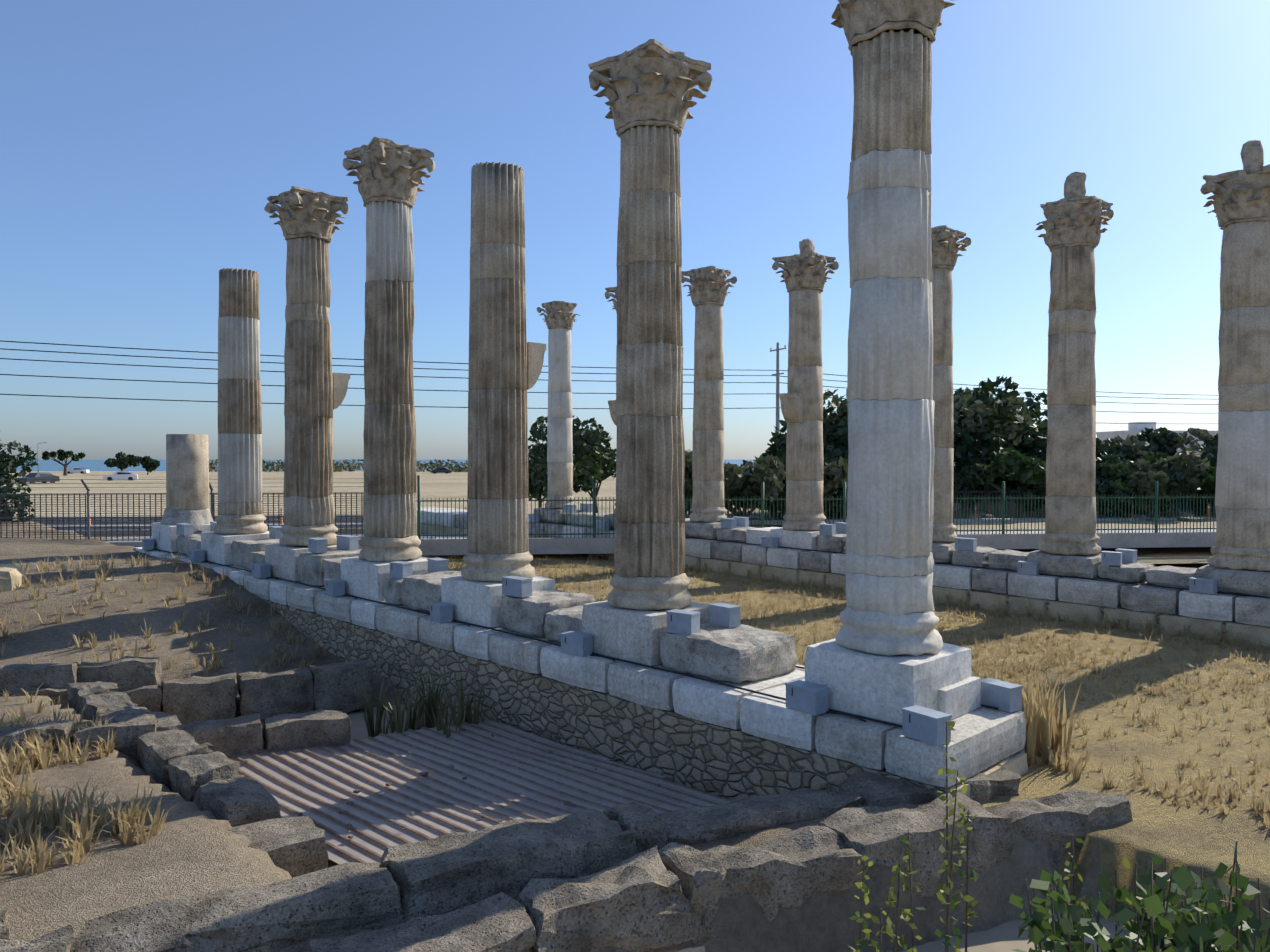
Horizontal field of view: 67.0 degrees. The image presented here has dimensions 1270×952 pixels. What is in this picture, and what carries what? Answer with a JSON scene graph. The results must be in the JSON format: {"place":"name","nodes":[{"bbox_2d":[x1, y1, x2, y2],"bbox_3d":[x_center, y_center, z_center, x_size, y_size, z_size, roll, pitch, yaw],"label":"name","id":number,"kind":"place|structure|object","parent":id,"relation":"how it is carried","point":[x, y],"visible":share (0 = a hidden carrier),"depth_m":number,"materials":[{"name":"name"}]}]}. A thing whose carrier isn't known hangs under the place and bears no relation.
{"place":"outdoors","nodes":[
{"label":"outdoors","id":0,"kind":"place"},
{"bbox_2d":[0,550,328,874],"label":"dry grass","id":1,"kind":"structure","parent":0,"point":[133,818],"depth_m":10.49,"materials":[{"name":"plant"}]},
{"bbox_2d":[15,460,953,470],"bbox_3d":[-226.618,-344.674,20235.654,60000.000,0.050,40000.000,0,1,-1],"label":"sea","id":2,"kind":"structure","parent":0,"point":[89,465],"depth_m":666.91,"materials":[{"name":"liquid"}]},
{"bbox_2d":[1,470,1215,563],"bbox_3d":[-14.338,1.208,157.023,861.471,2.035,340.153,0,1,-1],"label":"beach field","id":3,"kind":"structure","parent":0,"point":[453,485],"depth_m":75.03,"materials":[{"name":"beige sand"}]},
{"bbox_2d":[2,457,19,468],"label":"beach tree","id":4,"kind":"object","parent":3,"relation":"on","point":[8,460],"visible":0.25,"depth_m":204.49,"materials":[{"name":"green plant"}]},
{"bbox_2d":[18,472,59,482],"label":"dark car","id":5,"kind":"object","parent":3,"relation":"on","point":[43,475],"visible":0.71,"depth_m":120.70,"materials":[{"name":"grey paint"}]},
{"bbox_2d":[41,449,85,475],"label":"beach tree","id":6,"kind":"object","parent":3,"relation":"on","point":[61,454],"visible":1,"depth_m":179.22,"materials":[{"name":"green plant"}]},
{"bbox_2d":[67,467,89,473],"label":"white car","id":7,"kind":"object","parent":3,"relation":"on","point":[81,470],"visible":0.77,"depth_m":204.96,"materials":[{"name":"white paint"}]},
{"bbox_2d":[103,471,137,480],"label":"white car","id":8,"kind":"object","parent":3,"relation":"on","point":[122,475],"visible":0.77,"depth_m":136.34,"materials":[{"name":"white paint"}]},
{"bbox_2d":[104,452,141,470],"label":"beach tree","id":9,"kind":"object","parent":3,"relation":"on","point":[122,461],"visible":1,"depth_m":186.59,"materials":[{"name":"green plant"}]},
{"bbox_2d":[139,456,160,474],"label":"beach tree","id":10,"kind":"object","parent":3,"relation":"on","point":[148,464],"visible":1,"depth_m":187.58,"materials":[{"name":"green plant"}]},
{"bbox_2d":[209,458,363,471],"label":"beach scrub","id":11,"kind":"object","parent":3,"relation":"on","point":[280,466],"visible":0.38,"depth_m":236.93,"materials":[{"name":"green plant"}]},
{"bbox_2d":[431,467,451,473],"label":"dark car","id":12,"kind":"object","parent":3,"relation":"on","point":[443,470],"visible":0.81,"depth_m":205.75,"materials":[{"name":"grey paint"}]},
{"bbox_2d":[416,459,534,471],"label":"beach scrub","id":13,"kind":"object","parent":3,"relation":"on","point":[455,468],"visible":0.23,"depth_m":238.67,"materials":[{"name":"green plant"}]},
{"bbox_2d":[528,450,547,507],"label":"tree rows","id":14,"kind":"object","parent":3,"relation":"on","point":[537,489],"visible":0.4,"depth_m":45.10,"materials":[{"name":"green plant"}]},
{"bbox_2d":[528,416,606,489],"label":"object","id":15,"kind":"object","parent":3,"relation":"on","point":[587,442],"visible":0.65,"depth_m":39.98,"materials":[{"name":"green plant"}]},
{"bbox_2d":[573,429,615,512],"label":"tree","id":16,"kind":"object","parent":3,"relation":"on","point":[608,466],"visible":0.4,"depth_m":42.49,"materials":[{"name":"green plant"}]},
{"bbox_2d":[0,475,1215,554],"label":"perimeter fence","id":17,"kind":"object","parent":3,"relation":"on","point":[594,544],"visible":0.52,"depth_m":30.57,"materials":[{"name":"metal"},{"name":"concrete"}]},
{"bbox_2d":[0,340,1218,432],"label":"power line","id":18,"kind":"object","parent":3,"relation":"on","point":[777,370],"visible":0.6,"depth_m":58.01,"materials":[{"name":"black metal"}]},
{"bbox_2d":[684,449,692,517],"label":"orchard tree","id":19,"kind":"object","parent":3,"relation":"on","point":[688,487],"visible":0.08,"depth_m":40.91,"materials":[{"name":"green plant"}]},
{"bbox_2d":[724,454,785,516],"bbox_3d":[4.778,0.876,43.895,4.413,3.795,4.980,0,1,15],"label":"bush","id":20,"kind":"object","parent":3,"relation":"on","point":[745,480],"visible":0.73,"depth_m":42.57,"materials":[{"name":"green plant"}]},
{"bbox_2d":[757,464,785,519],"bbox_3d":[7.188,0.951,46.898,3.795,3.539,3.831,0,1,8],"label":"bush","id":21,"kind":"object","parent":3,"relation":"on","point":[782,493],"visible":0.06,"depth_m":46.02,"materials":[{"name":"green plant"}]},
{"bbox_2d":[742,432,847,465],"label":"orchard tree","id":22,"kind":"object","parent":3,"relation":"on","point":[778,440],"visible":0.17,"depth_m":49.12,"materials":[{"name":"green plant"}]},
{"bbox_2d":[769,388,847,460],"bbox_3d":[11.108,-1.054,52.154,6.278,7.397,6.806,-1,1,-43],"label":"orchard tree","id":23,"kind":"object","parent":3,"relation":"on","point":[839,432],"visible":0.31,"depth_m":51.26,"materials":[{"name":"green plant"}]},
{"bbox_2d":[785,455,847,513],"bbox_3d":[9.290,0.723,47.297,5.037,3.989,5.071,-1,1,-35],"label":"bush","id":24,"kind":"object","parent":3,"relation":"on","point":[835,475],"visible":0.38,"depth_m":45.25,"materials":[{"name":"green plant"}]},
{"bbox_2d":[823,389,846,441],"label":"tree","id":25,"kind":"object","parent":3,"relation":"on","point":[831,408],"depth_m":52.86,"materials":[{"name":"green plant"}]},
{"bbox_2d":[825,487,846,516],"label":"bush","id":26,"kind":"object","parent":3,"relation":"on","point":[840,492],"visible":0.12,"depth_m":46.14,"materials":[{"name":"green plant"}]},
{"bbox_2d":[421,506,1269,646],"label":"stylobate","id":27,"kind":"object","parent":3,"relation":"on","point":[1077,599],"visible":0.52,"depth_m":22.05,"materials":[{"name":"stone"}]},
{"bbox_2d":[536,301,579,508],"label":"column","id":28,"kind":"structure","parent":27,"relation":"on","point":[559,319],"depth_m":34.20,"materials":[{"name":"stone"}]},
{"bbox_2d":[681,266,736,521],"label":"column","id":29,"kind":"structure","parent":27,"relation":"on","point":[708,292],"depth_m":29.31,"materials":[{"name":"stone"}]},
{"bbox_2d":[772,238,838,530],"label":"column","id":30,"kind":"structure","parent":27,"relation":"on","point":[803,276],"depth_m":26.79,"materials":[{"name":"stone"}]},
{"bbox_2d":[528,503,1269,597],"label":"light boxes","id":31,"kind":"object","parent":27,"relation":"on","point":[1196,584],"visible":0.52,"depth_m":23.24,"materials":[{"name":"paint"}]},
{"bbox_2d":[931,225,970,541],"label":"column","id":32,"kind":"structure","parent":27,"relation":"on","point":[945,247],"depth_m":24.04,"materials":[{"name":"stone"}]},
{"bbox_2d":[1035,172,1113,554],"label":"column","id":33,"kind":"structure","parent":27,"relation":"on","point":[1073,222],"depth_m":21.69,"materials":[{"name":"stone"}]},
{"bbox_2d":[1200,140,1269,570],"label":"column","id":34,"kind":"structure","parent":27,"relation":"on","point":[1241,202],"depth_m":19.28,"materials":[{"name":"stone"}]},
{"bbox_2d":[688,487,1215,519],"bbox_3d":[23.064,1.528,48.644,41.240,2.010,0.082,0,1,-6],"label":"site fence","id":35,"kind":"object","parent":3,"relation":"on","point":[987,491],"visible":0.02,"depth_m":48.12,"materials":[{"name":"green metal"}]},
{"bbox_2d":[953,423,970,471],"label":"orchard tree","id":36,"kind":"object","parent":3,"relation":"on","point":[956,442],"depth_m":54.45,"materials":[{"name":"green plant"}]},
{"bbox_2d":[954,507,995,518],"bbox_3d":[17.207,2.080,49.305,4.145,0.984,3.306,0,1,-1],"label":"car","id":37,"kind":"object","parent":3,"relation":"on","point":[962,513],"visible":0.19,"depth_m":48.25,"materials":[{"name":"grey metal"}]},
{"bbox_2d":[764,503,1205,524],"bbox_3d":[18.454,2.050,48.616,23.721,1.360,10.812,0,1,-1],"label":"stone debris","id":38,"kind":"object","parent":3,"relation":"on","point":[1137,515],"visible":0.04,"depth_m":47.58,"materials":[{"name":"grey stone"}]},
{"bbox_2d":[953,375,1036,472],"bbox_3d":[18.573,-1.500,54.208,8.663,8.220,7.871,0,1,-20],"label":"orchard tree","id":39,"kind":"object","parent":3,"relation":"on","point":[963,455],"visible":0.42,"depth_m":51.99,"materials":[{"name":"green plant"}]},
{"bbox_2d":[953,455,1036,504],"bbox_3d":[18.158,0.796,50.100,5.518,3.750,4.091,0,1,-7],"label":"bush","id":40,"kind":"object","parent":3,"relation":"on","point":[961,481],"visible":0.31,"depth_m":48.85,"materials":[{"name":"green plant"}]},
{"bbox_2d":[953,386,1047,466],"bbox_3d":[21.185,-1.341,56.892,8.084,7.791,7.936,0,1,-21],"label":"orchard tree","id":41,"kind":"object","parent":3,"relation":"on","point":[1034,409],"visible":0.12,"depth_m":54.41,"materials":[{"name":"green plant"}]},
{"bbox_2d":[966,447,1046,511],"bbox_3d":[19.672,0.574,49.124,5.802,4.207,5.943,0,1,25],"label":"orchard tree","id":42,"kind":"object","parent":3,"relation":"on","point":[1011,466],"visible":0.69,"depth_m":47.55,"materials":[{"name":"green plant"}]},
{"bbox_2d":[980,419,1101,461],"bbox_3d":[23.320,-0.631,57.833,8.077,6.356,6.480,0,1,-21],"label":"orchard tree","id":43,"kind":"object","parent":3,"relation":"on","point":[1034,455],"visible":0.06,"depth_m":55.05,"materials":[{"name":"green plant"}]},
{"bbox_2d":[1042,436,1176,464],"bbox_3d":[27.493,0.139,55.435,8.175,4.895,5.485,0,1,25],"label":"orchard tree","id":44,"kind":"object","parent":3,"relation":"on","point":[1162,449],"visible":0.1,"depth_m":55.19,"materials":[{"name":"green plant"}]},
{"bbox_2d":[1102,435,1123,446],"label":"orchard tree","id":45,"kind":"object","parent":3,"relation":"on","point":[1116,440],"visible":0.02,"depth_m":57.53,"materials":[{"name":"green plant"}]},
{"bbox_2d":[1095,454,1146,514],"bbox_3d":[23.662,0.763,48.452,5.169,3.886,5.431,0,1,-11],"label":"bush","id":46,"kind":"object","parent":3,"relation":"on","point":[1112,472],"visible":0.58,"depth_m":46.92,"materials":[{"name":"green plant"}]},
{"bbox_2d":[1096,422,1217,451],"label":"distant apartment block","id":47,"kind":"structure","parent":3,"relation":"on","point":[1134,429],"depth_m":208.95,"materials":[{"name":"paint"}]},
{"bbox_2d":[1124,467,1192,514],"bbox_3d":[26.250,1.043,50.078,5.480,3.263,5.324,-1,1,-45],"label":"bush","id":48,"kind":"object","parent":3,"relation":"on","point":[1161,505],"visible":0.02,"depth_m":47.54,"materials":[{"name":"green plant"}]},
{"bbox_2d":[1122,431,1204,458],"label":"orchard tree","id":49,"kind":"object","parent":3,"relation":"on","point":[1164,435],"depth_m":56.91,"materials":[{"name":"green plant"}]},
{"bbox_2d":[1110,427,1217,470],"bbox_3d":[31.026,-0.170,55.198,6.854,5.494,6.289,1,1,29],"label":"orchard tree","id":50,"kind":"object","parent":3,"relation":"on","point":[1204,435],"visible":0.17,"depth_m":55.17,"materials":[{"name":"green plant"}]},
{"bbox_2d":[1122,448,1209,516],"bbox_3d":[26.419,0.628,48.629,4.110,4.140,5.856,0,1,11],"label":"orchard tree","id":51,"kind":"object","parent":3,"relation":"on","point":[1175,475],"visible":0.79,"depth_m":46.82,"materials":[{"name":"green plant"}]},
{"bbox_2d":[1184,462,1216,498],"bbox_3d":[30.276,0.785,49.220,6.055,3.809,5.368,1,1,45],"label":"bush","id":52,"kind":"object","parent":3,"relation":"on","point":[1207,486],"visible":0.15,"depth_m":47.93,"materials":[{"name":"green plant"}]},
{"bbox_2d":[1189,476,1213,515],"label":"orchard tree","id":53,"kind":"object","parent":3,"relation":"on","point":[1212,499],"visible":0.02,"depth_m":49.83,"materials":[{"name":"green plant"}]},
{"bbox_2d":[1203,433,1217,458],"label":"orchard tree","id":54,"kind":"object","parent":3,"relation":"on","point":[1214,437],"visible":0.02,"depth_m":54.51,"materials":[{"name":"green plant"}]},
{"bbox_2d":[605,286,616,514],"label":"column","id":55,"kind":"structure","parent":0,"point":[612,406],"depth_m":31.78,"materials":[{"name":"stone"}]},
{"bbox_2d":[25,513,1215,541],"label":"road","id":56,"kind":"structure","parent":0,"point":[147,534],"depth_m":41.91,"materials":[{"name":"grey asphalt"}]},
{"bbox_2d":[90,503,1209,524],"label":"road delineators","id":57,"kind":"object","parent":56,"relation":"on","point":[727,513],"visible":0.08,"depth_m":45.72,"materials":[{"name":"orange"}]},
{"bbox_2d":[1096,490,1214,515],"bbox_3d":[26.789,1.330,49.989,11.000,2.460,0.227,0,1,-6],"label":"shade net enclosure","id":58,"kind":"object","parent":56,"relation":"on","point":[1185,504],"visible":0.1,"depth_m":50.11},
{"bbox_2d":[0,519,1269,951],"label":"site ground","id":59,"kind":"structure","parent":0,"point":[188,849],"depth_m":11.09,"materials":[{"name":"brown soil"}]},
{"bbox_2d":[0,438,37,521],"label":"tree","id":60,"kind":"object","parent":59,"relation":"on","point":[5,470],"visible":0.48,"depth_m":33.54,"materials":[{"name":"green plant"}]},
{"bbox_2d":[0,564,125,591],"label":"rock","id":61,"kind":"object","parent":59,"relation":"on","point":[11,577],"depth_m":20.02,"materials":[{"name":"yellow stone"}]},
{"bbox_2d":[347,654,499,737],"bbox_3d":[-2.993,3.934,14.766,2.652,2.345,1.948,1,1,30],"label":"grass clump","id":62,"kind":"object","parent":59,"relation":"on","point":[434,716],"visible":0.54,"depth_m":14.68,"materials":[{"name":"plant"}]},
{"bbox_2d":[229,719,732,864],"bbox_3d":[-1.133,3.855,12.698,9.170,0.096,5.037,0,1,-26],"label":"corrugated sheet","id":63,"kind":"object","parent":59,"relation":"on","point":[319,785],"visible":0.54,"depth_m":12.07,"materials":[{"name":"grey metal"}]},
{"bbox_2d":[244,728,660,838],"bbox_3d":[-2.456,3.818,12.372,4.155,0.068,3.832,-1,1,-33],"label":"sheet debris","id":64,"kind":"object","parent":63,"relation":"on","point":[439,801],"visible":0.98,"depth_m":11.62,"materials":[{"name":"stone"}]},
{"bbox_2d":[134,522,1027,800],"bbox_3d":[-4.625,3.063,18.803,23.864,3.324,2.077,1,1,44],"label":"stylobate","id":65,"kind":"object","parent":59,"relation":"on","point":[728,742],"visible":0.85,"depth_m":13.07,"materials":[{"name":"stone"}]},
{"bbox_2d":[159,434,213,540],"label":"column","id":66,"kind":"structure","parent":65,"relation":"on","point":[187,478],"depth_m":25.67,"materials":[{"name":"stone"}]},
{"bbox_2d":[213,268,267,533],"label":"column","id":67,"kind":"structure","parent":65,"relation":"on","point":[240,504],"depth_m":23.37,"materials":[{"name":"stone"}]},
{"bbox_2d":[264,186,350,546],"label":"column","id":68,"kind":"structure","parent":65,"relation":"on","point":[315,391],"depth_m":20.87,"materials":[{"name":"stone"}]},
{"bbox_2d":[343,137,434,561],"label":"column","id":69,"kind":"structure","parent":65,"relation":"on","point":[390,172],"depth_m":18.53,"materials":[{"name":"stone"}]},
{"bbox_2d":[461,162,546,581],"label":"column","id":70,"kind":"structure","parent":65,"relation":"on","point":[506,359],"depth_m":16.10,"materials":[{"name":"stone"}]},
{"bbox_2d":[142,521,1022,745],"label":"light boxes","id":71,"kind":"object","parent":65,"relation":"on","point":[924,724],"visible":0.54,"depth_m":13.38,"materials":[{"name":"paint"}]},
{"bbox_2d":[588,39,711,610],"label":"column","id":72,"kind":"structure","parent":65,"relation":"on","point":[649,84],"depth_m":13.58,"materials":[{"name":"stone"}]},
{"bbox_2d":[831,0,954,655],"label":"column","id":73,"kind":"structure","parent":65,"relation":"on","point":[889,610],"depth_m":10.86,"materials":[{"name":"stone"}]},
{"bbox_2d":[775,626,1087,765],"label":"tall dry grass","id":74,"kind":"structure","parent":59,"relation":"on","point":[1046,723],"depth_m":11.52,"materials":[{"name":"plant"}]},
{"bbox_2d":[849,720,1269,951],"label":"weeds","id":75,"kind":"object","parent":59,"relation":"on","point":[1193,929],"visible":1,"depth_m":5.10,"materials":[{"name":"green plant"}]},
{"bbox_2d":[0,0,1269,459],"label":"sky","id":76,"kind":"structure","parent":0,"point":[144,144],"materials":[{"name":"blue"}]},
{"bbox_2d":[262,704,1167,951],"bbox_3d":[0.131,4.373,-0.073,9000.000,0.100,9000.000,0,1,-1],"label":"ground","id":77,"kind":"structure","parent":0,"point":[1002,937],"depth_m":8.71,"materials":[{"name":"beige soil"}]},
{"bbox_2d":[0,656,1132,951],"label":"ruin walls","id":78,"kind":"structure","parent":77,"relation":"on","point":[622,876],"depth_m":8.52,"materials":[{"name":"stone"}]},
{"bbox_2d":[423,553,1269,828],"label":"dry grass","id":79,"kind":"structure","parent":0,"point":[1146,629],"depth_m":16.93,"materials":[{"name":"plant"}]}
]}

